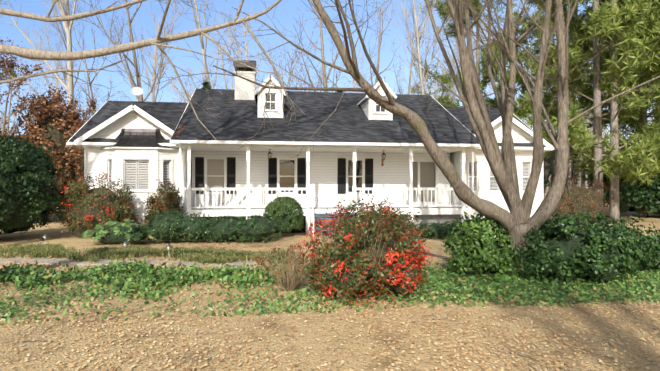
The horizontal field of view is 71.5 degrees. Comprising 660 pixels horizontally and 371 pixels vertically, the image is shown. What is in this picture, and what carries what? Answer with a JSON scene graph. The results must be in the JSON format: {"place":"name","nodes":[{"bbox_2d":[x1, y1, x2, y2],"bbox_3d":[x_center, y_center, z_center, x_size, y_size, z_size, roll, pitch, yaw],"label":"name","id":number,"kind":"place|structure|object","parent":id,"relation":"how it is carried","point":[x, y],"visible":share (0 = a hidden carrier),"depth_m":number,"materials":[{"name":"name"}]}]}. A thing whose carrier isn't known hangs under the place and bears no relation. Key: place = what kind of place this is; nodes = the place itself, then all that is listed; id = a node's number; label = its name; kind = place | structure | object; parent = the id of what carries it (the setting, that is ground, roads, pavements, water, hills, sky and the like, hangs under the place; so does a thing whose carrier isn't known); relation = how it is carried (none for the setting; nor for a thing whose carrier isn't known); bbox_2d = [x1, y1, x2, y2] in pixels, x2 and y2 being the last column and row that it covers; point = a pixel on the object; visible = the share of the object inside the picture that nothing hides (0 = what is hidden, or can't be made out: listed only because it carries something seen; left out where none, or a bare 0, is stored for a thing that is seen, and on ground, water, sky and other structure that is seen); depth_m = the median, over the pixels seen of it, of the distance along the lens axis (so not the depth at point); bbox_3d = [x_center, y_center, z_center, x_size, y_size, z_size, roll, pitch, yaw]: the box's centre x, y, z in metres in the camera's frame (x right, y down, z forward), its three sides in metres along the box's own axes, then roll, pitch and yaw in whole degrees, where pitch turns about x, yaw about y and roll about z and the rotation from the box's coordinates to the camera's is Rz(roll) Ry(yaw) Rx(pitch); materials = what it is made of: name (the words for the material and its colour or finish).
{"place":"outdoors","nodes":[
{"label":"outdoors","id":0,"kind":"place"},
{"bbox_2d":[0,0,653,143],"label":"sky","id":1,"kind":"structure","parent":0,"point":[286,10],"materials":[{"name":"blue"}]},
{"bbox_2d":[0,193,659,370],"bbox_3d":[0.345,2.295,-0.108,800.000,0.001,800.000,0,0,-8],"label":"ground","id":2,"kind":"structure","parent":0,"point":[54,233],"depth_m":7.20,"materials":[{"name":"brown soil"}]},
{"bbox_2d":[0,78,29,135],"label":"bare tree","id":3,"kind":"object","parent":2,"relation":"on","point":[18,109],"visible":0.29,"depth_m":104.26,"materials":[{"name":"brown plant"}]},
{"bbox_2d":[0,44,30,135],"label":"bare tree","id":4,"kind":"object","parent":2,"relation":"on","point":[11,97],"visible":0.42,"depth_m":81.87,"materials":[{"name":"brown plant"}]},
{"bbox_2d":[0,131,69,234],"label":"holly shrub","id":5,"kind":"object","parent":2,"relation":"on","point":[26,195],"visible":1,"depth_m":18.50,"materials":[{"name":"green plant"}]},
{"bbox_2d":[0,0,80,212],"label":"bare tree","id":6,"kind":"object","parent":2,"relation":"on","point":[68,27],"visible":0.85,"depth_m":34.69,"materials":[{"name":"beige plant"}]},
{"bbox_2d":[10,0,84,98],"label":"bare tree","id":7,"kind":"object","parent":2,"relation":"on","point":[58,30],"visible":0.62,"depth_m":42.07,"materials":[{"name":"beige plant"}]},
{"bbox_2d":[0,37,98,222],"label":"beech tree","id":8,"kind":"object","parent":2,"relation":"on","point":[54,129],"depth_m":27.40,"materials":[{"name":"brown plant"}]},
{"bbox_2d":[23,11,79,110],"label":"bare tree","id":9,"kind":"object","parent":2,"relation":"on","point":[56,80],"visible":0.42,"depth_m":78.78,"materials":[{"name":"beige plant"}]},
{"bbox_2d":[53,9,121,117],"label":"bare tree","id":10,"kind":"object","parent":2,"relation":"on","point":[88,79],"visible":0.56,"depth_m":58.79,"materials":[{"name":"beige plant"}]},
{"bbox_2d":[55,171,140,233],"bbox_3d":[-10.112,0.844,20.056,3.403,2.911,2.269,0,0,-8],"label":"nandina shrub","id":11,"kind":"object","parent":2,"relation":"on","point":[88,209],"visible":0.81,"depth_m":19.63,"materials":[{"name":"green plant"}]},
{"bbox_2d":[81,218,153,244],"bbox_3d":[-8.153,1.791,17.874,2.890,1.027,1.956,0,0,-8],"label":"fatsia shrub","id":12,"kind":"object","parent":2,"relation":"on","point":[116,234],"visible":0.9,"depth_m":17.34,"materials":[{"name":"green plant"}]},
{"bbox_2d":[61,0,174,101],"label":"bare tree","id":13,"kind":"object","parent":2,"relation":"on","point":[135,65],"visible":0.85,"depth_m":37.26,"materials":[{"name":"beige plant"}]},
{"bbox_2d":[122,240,128,257],"bbox_3d":[-6.463,2.015,14.500,0.209,0.560,0.220,0,0,-8],"label":"path light","id":14,"kind":"object","parent":2,"relation":"on","point":[125,243],"visible":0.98,"depth_m":14.47,"materials":[{"name":"silver metal"}]},
{"bbox_2d":[0,258,255,266],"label":"concrete path","id":15,"kind":"structure","parent":2,"relation":"on","point":[106,262],"depth_m":13.45,"materials":[{"name":"grey concrete"}]},
{"bbox_2d":[0,253,288,301],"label":"ground cover plants","id":16,"kind":"object","parent":2,"relation":"on","point":[120,270],"visible":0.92,"depth_m":10.88,"materials":[{"name":"green plant"}]},
{"bbox_2d":[106,0,189,101],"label":"bare tree","id":17,"kind":"object","parent":2,"relation":"on","point":[154,68],"visible":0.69,"depth_m":54.93,"materials":[{"name":"beige plant"}]},
{"bbox_2d":[0,242,298,263],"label":"grass strip","id":18,"kind":"object","parent":2,"relation":"on","point":[113,253],"visible":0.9,"depth_m":14.50,"materials":[{"name":"green plant"}]},
{"bbox_2d":[0,0,304,139],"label":"tree branches","id":19,"kind":"object","parent":2,"relation":"on","point":[31,53],"visible":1,"depth_m":7.34,"materials":[{"name":"brown plant"}]},
{"bbox_2d":[0,241,310,270],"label":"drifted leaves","id":20,"kind":"object","parent":2,"relation":"on","point":[120,245],"visible":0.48,"depth_m":14.07,"materials":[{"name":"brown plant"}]},
{"bbox_2d":[143,179,185,223],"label":"nandina shrub","id":21,"kind":"object","parent":2,"relation":"on","point":[166,199],"visible":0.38,"depth_m":20.36,"materials":[{"name":"green plant"}]},
{"bbox_2d":[166,75,182,101],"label":"bare tree","id":22,"kind":"object","parent":2,"relation":"on","point":[175,90],"visible":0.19,"depth_m":121.45,"materials":[{"name":"grey plant"}]},
{"bbox_2d":[169,81,190,102],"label":"bare tree","id":23,"kind":"object","parent":2,"relation":"on","point":[182,91],"visible":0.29,"depth_m":83.03,"materials":[{"name":"grey plant"}]},
{"bbox_2d":[137,0,224,101],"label":"bare tree","id":24,"kind":"object","parent":2,"relation":"on","point":[203,49],"visible":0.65,"depth_m":40.37,"materials":[{"name":"beige plant"}]},
{"bbox_2d":[190,31,235,91],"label":"bare tree","id":25,"kind":"object","parent":2,"relation":"on","point":[222,61],"visible":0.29,"depth_m":65.80,"materials":[{"name":"beige plant"}]},
{"bbox_2d":[138,209,288,243],"bbox_3d":[-4.653,1.654,18.462,5.996,1.404,2.724,0,0,-8],"label":"hedge","id":26,"kind":"object","parent":2,"relation":"on","point":[167,226],"visible":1,"depth_m":17.86,"materials":[{"name":"green plant"}]},
{"bbox_2d":[217,5,281,88],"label":"bare tree","id":27,"kind":"object","parent":2,"relation":"on","point":[238,53],"visible":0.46,"depth_m":53.70,"materials":[{"name":"beige plant"}]},
{"bbox_2d":[262,191,303,231],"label":"round bush","id":28,"kind":"object","parent":2,"relation":"on","point":[286,208],"visible":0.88,"depth_m":20.02,"materials":[{"name":"green plant"}]},
{"bbox_2d":[262,46,305,90],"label":"bare tree","id":29,"kind":"object","parent":2,"relation":"on","point":[281,69],"visible":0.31,"depth_m":63.04,"materials":[{"name":"grey plant"}]},
{"bbox_2d":[252,235,318,292],"bbox_3d":[-0.842,1.697,9.877,1.728,1.203,1.563,0,0,-8],"label":"dry grass clump","id":30,"kind":"object","parent":2,"relation":"on","point":[291,284],"visible":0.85,"depth_m":9.83,"materials":[{"name":"brown plant"}]},
{"bbox_2d":[268,56,309,91],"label":"bare tree","id":31,"kind":"object","parent":2,"relation":"on","point":[291,75],"visible":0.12,"depth_m":79.98,"materials":[{"name":"grey plant"}]},
{"bbox_2d":[267,23,319,91],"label":"bare tree","id":32,"kind":"object","parent":2,"relation":"on","point":[291,64],"visible":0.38,"depth_m":50.52,"materials":[{"name":"beige plant"}]},
{"bbox_2d":[0,258,590,324],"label":"sparse weeds","id":33,"kind":"object","parent":2,"relation":"on","point":[92,293],"visible":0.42,"depth_m":9.04,"materials":[{"name":"green plant"}]},
{"bbox_2d":[286,54,319,91],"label":"bare tree","id":34,"kind":"object","parent":2,"relation":"on","point":[306,74],"visible":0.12,"depth_m":83.22,"materials":[{"name":"grey plant"}]},
{"bbox_2d":[295,66,322,90],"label":"bare tree","id":35,"kind":"object","parent":2,"relation":"on","point":[307,74],"visible":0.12,"depth_m":66.57,"materials":[{"name":"grey plant"}]},
{"bbox_2d":[66,75,553,237],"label":"house","id":36,"kind":"structure","parent":2,"relation":"on","point":[138,147],"depth_m":23.78,"materials":[{"name":"white"}]},
{"bbox_2d":[131,87,142,95],"bbox_3d":[-11.101,-5.287,26.371,0.494,0.824,0.475,0,0,20],"label":"satellite dish","id":37,"kind":"object","parent":36,"relation":"on","point":[137,91],"visible":1,"depth_m":26.40,"materials":[{"name":"white"}]},
{"bbox_2d":[173,125,184,137],"bbox_3d":[-7.103,-2.557,21.556,0.300,0.781,1.431,0,0,-3],"label":"roof leaf debris","id":38,"kind":"object","parent":36,"relation":"on","point":[178,130],"visible":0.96,"depth_m":21.54,"materials":[{"name":"brown plant"}]},
{"bbox_2d":[234,60,255,101],"bbox_3d":[-4.937,-5.630,26.696,1.260,3.050,1.070,0,0,-8],"label":"chimney","id":39,"kind":"object","parent":36,"relation":"on","point":[244,90],"visible":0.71,"depth_m":26.23,"materials":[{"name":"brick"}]},
{"bbox_2d":[281,0,352,91],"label":"bare tree","id":40,"kind":"object","parent":2,"relation":"on","point":[324,78],"visible":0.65,"depth_m":42.95,"materials":[{"name":"beige plant"}]},
{"bbox_2d":[0,257,659,370],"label":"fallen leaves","id":41,"kind":"object","parent":2,"relation":"on","point":[483,364],"visible":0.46,"depth_m":6.98,"materials":[{"name":"brown plant"}]},
{"bbox_2d":[0,0,659,221],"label":"pines","id":42,"kind":"object","parent":2,"relation":"on","point":[639,32],"depth_m":29.22,"materials":[{"name":"green plant"}]},
{"bbox_2d":[12,269,659,368],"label":"fallen sticks","id":43,"kind":"object","parent":2,"relation":"on","point":[337,347],"visible":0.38,"depth_m":6.93,"materials":[{"name":"brown wood"}]},
{"bbox_2d":[340,41,379,92],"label":"bare tree","id":44,"kind":"object","parent":2,"relation":"on","point":[353,80],"visible":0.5,"depth_m":64.76,"materials":[{"name":"beige plant"}]},
{"bbox_2d":[295,194,433,304],"bbox_3d":[0.678,1.242,9.900,2.969,2.118,3.208,0,0,-8],"label":"nandina shrub","id":45,"kind":"object","parent":2,"relation":"on","point":[362,255],"visible":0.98,"depth_m":9.04,"materials":[{"name":"green plant"}]},
{"bbox_2d":[344,0,403,92],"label":"bare tree","id":46,"kind":"object","parent":2,"relation":"on","point":[379,36],"visible":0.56,"depth_m":52.86,"materials":[{"name":"beige plant"}]},
{"bbox_2d":[368,204,405,236],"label":"round shrub","id":47,"kind":"object","parent":2,"relation":"on","point":[386,216],"visible":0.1,"depth_m":19.36,"materials":[{"name":"green plant"}]},
{"bbox_2d":[201,79,581,189],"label":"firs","id":48,"kind":"object","parent":2,"relation":"on","point":[207,86],"depth_m":47.22,"materials":[{"name":"green plant"}]},
{"bbox_2d":[138,0,659,277],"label":"tree","id":49,"kind":"object","parent":2,"relation":"on","point":[517,221],"visible":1,"depth_m":11.42,"materials":[{"name":"brown plant"}]},
{"bbox_2d":[393,8,433,93],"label":"bare tree","id":50,"kind":"object","parent":2,"relation":"on","point":[411,65],"visible":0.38,"depth_m":61.67,"materials":[{"name":"beige plant"}]},
{"bbox_2d":[387,0,454,94],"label":"bare tree","id":51,"kind":"object","parent":2,"relation":"on","point":[421,76],"visible":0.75,"depth_m":39.82,"materials":[{"name":"grey plant"}]},
{"bbox_2d":[428,42,458,102],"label":"bare tree","id":52,"kind":"object","parent":2,"relation":"on","point":[434,88],"visible":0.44,"depth_m":78.09,"materials":[{"name":"beige plant"}]},
{"bbox_2d":[398,219,496,239],"bbox_3d":[5.031,1.940,20.240,5.486,0.905,2.309,0,0,-8],"label":"hedge","id":53,"kind":"object","parent":2,"relation":"on","point":[442,230],"visible":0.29,"depth_m":19.55,"materials":[{"name":"green plant"}]},
{"bbox_2d":[431,22,475,104],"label":"bare tree","id":54,"kind":"object","parent":2,"relation":"on","point":[448,69],"visible":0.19,"depth_m":76.39,"materials":[{"name":"beige plant"}]},
{"bbox_2d":[439,16,492,102],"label":"bare tree","id":55,"kind":"object","parent":2,"relation":"on","point":[458,51],"visible":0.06,"depth_m":60.34,"materials":[{"name":"beige plant"}]},
{"bbox_2d":[438,11,503,101],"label":"bare tree","id":56,"kind":"object","parent":2,"relation":"on","point":[453,61],"visible":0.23,"depth_m":56.12,"materials":[{"name":"beige plant"}]},
{"bbox_2d":[441,211,529,277],"bbox_3d":[3.973,1.498,11.662,2.108,1.661,2.030,0,0,-43],"label":"camellia shrub","id":57,"kind":"object","parent":2,"relation":"on","point":[479,245],"visible":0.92,"depth_m":11.25,"materials":[{"name":"green plant"}]},
{"bbox_2d":[481,73,499,97],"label":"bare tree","id":58,"kind":"object","parent":2,"relation":"on","point":[488,90],"visible":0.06,"depth_m":91.77,"materials":[{"name":"grey plant"}]},
{"bbox_2d":[357,264,659,307],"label":"ivy cover","id":59,"kind":"object","parent":2,"relation":"on","point":[634,290],"visible":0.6,"depth_m":9.87,"materials":[{"name":"green plant"}]},
{"bbox_2d":[486,3,554,171],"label":"bare tree","id":60,"kind":"object","parent":2,"relation":"on","point":[534,61],"visible":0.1,"depth_m":58.90,"materials":[{"name":"brown plant"}]},
{"bbox_2d":[544,126,553,196],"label":"bare tree","id":61,"kind":"object","parent":2,"relation":"on","point":[546,190],"depth_m":89.46,"materials":[{"name":"brown plant"}]},
{"bbox_2d":[543,142,602,192],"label":"woods","id":62,"kind":"object","parent":2,"relation":"on","point":[545,163],"depth_m":132.93,"materials":[{"name":"green plant"}]},
{"bbox_2d":[547,176,613,222],"bbox_3d":[14.239,0.880,26.535,3.865,2.843,3.554,0,0,34],"label":"brush shrub","id":63,"kind":"object","parent":2,"relation":"on","point":[577,200],"visible":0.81,"depth_m":25.74,"materials":[{"name":"brown plant"}]},
{"bbox_2d":[509,211,659,283],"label":"dark shrub","id":64,"kind":"object","parent":2,"relation":"on","point":[568,247],"visible":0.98,"depth_m":10.53,"materials":[{"name":"green plant"}]},
{"bbox_2d":[578,135,590,186],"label":"bare tree","id":65,"kind":"object","parent":2,"relation":"on","point":[581,172],"visible":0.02,"depth_m":107.52,"materials":[{"name":"brown plant"}]},
{"bbox_2d":[575,2,605,151],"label":"bare tree","id":66,"kind":"object","parent":2,"relation":"on","point":[587,85],"visible":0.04,"depth_m":60.37,"materials":[{"name":"brown plant"}]},
{"bbox_2d":[577,92,609,187],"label":"bare tree","id":67,"kind":"object","parent":2,"relation":"on","point":[591,146],"visible":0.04,"depth_m":65.23,"materials":[{"name":"brown plant"}]},
{"bbox_2d":[603,109,630,142],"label":"bare tree","id":68,"kind":"object","parent":2,"relation":"on","point":[620,132],"depth_m":72.44,"materials":[{"name":"grey plant"}]},
{"bbox_2d":[588,146,659,214],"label":"evergreen shrub","id":69,"kind":"object","parent":2,"relation":"on","point":[636,196],"visible":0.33,"depth_m":32.15,"materials":[{"name":"green plant"}]},
{"bbox_2d":[619,227,659,271],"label":"dark shrub","id":70,"kind":"object","parent":2,"relation":"on","point":[657,252],"visible":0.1,"depth_m":11.85,"materials":[{"name":"green plant"}]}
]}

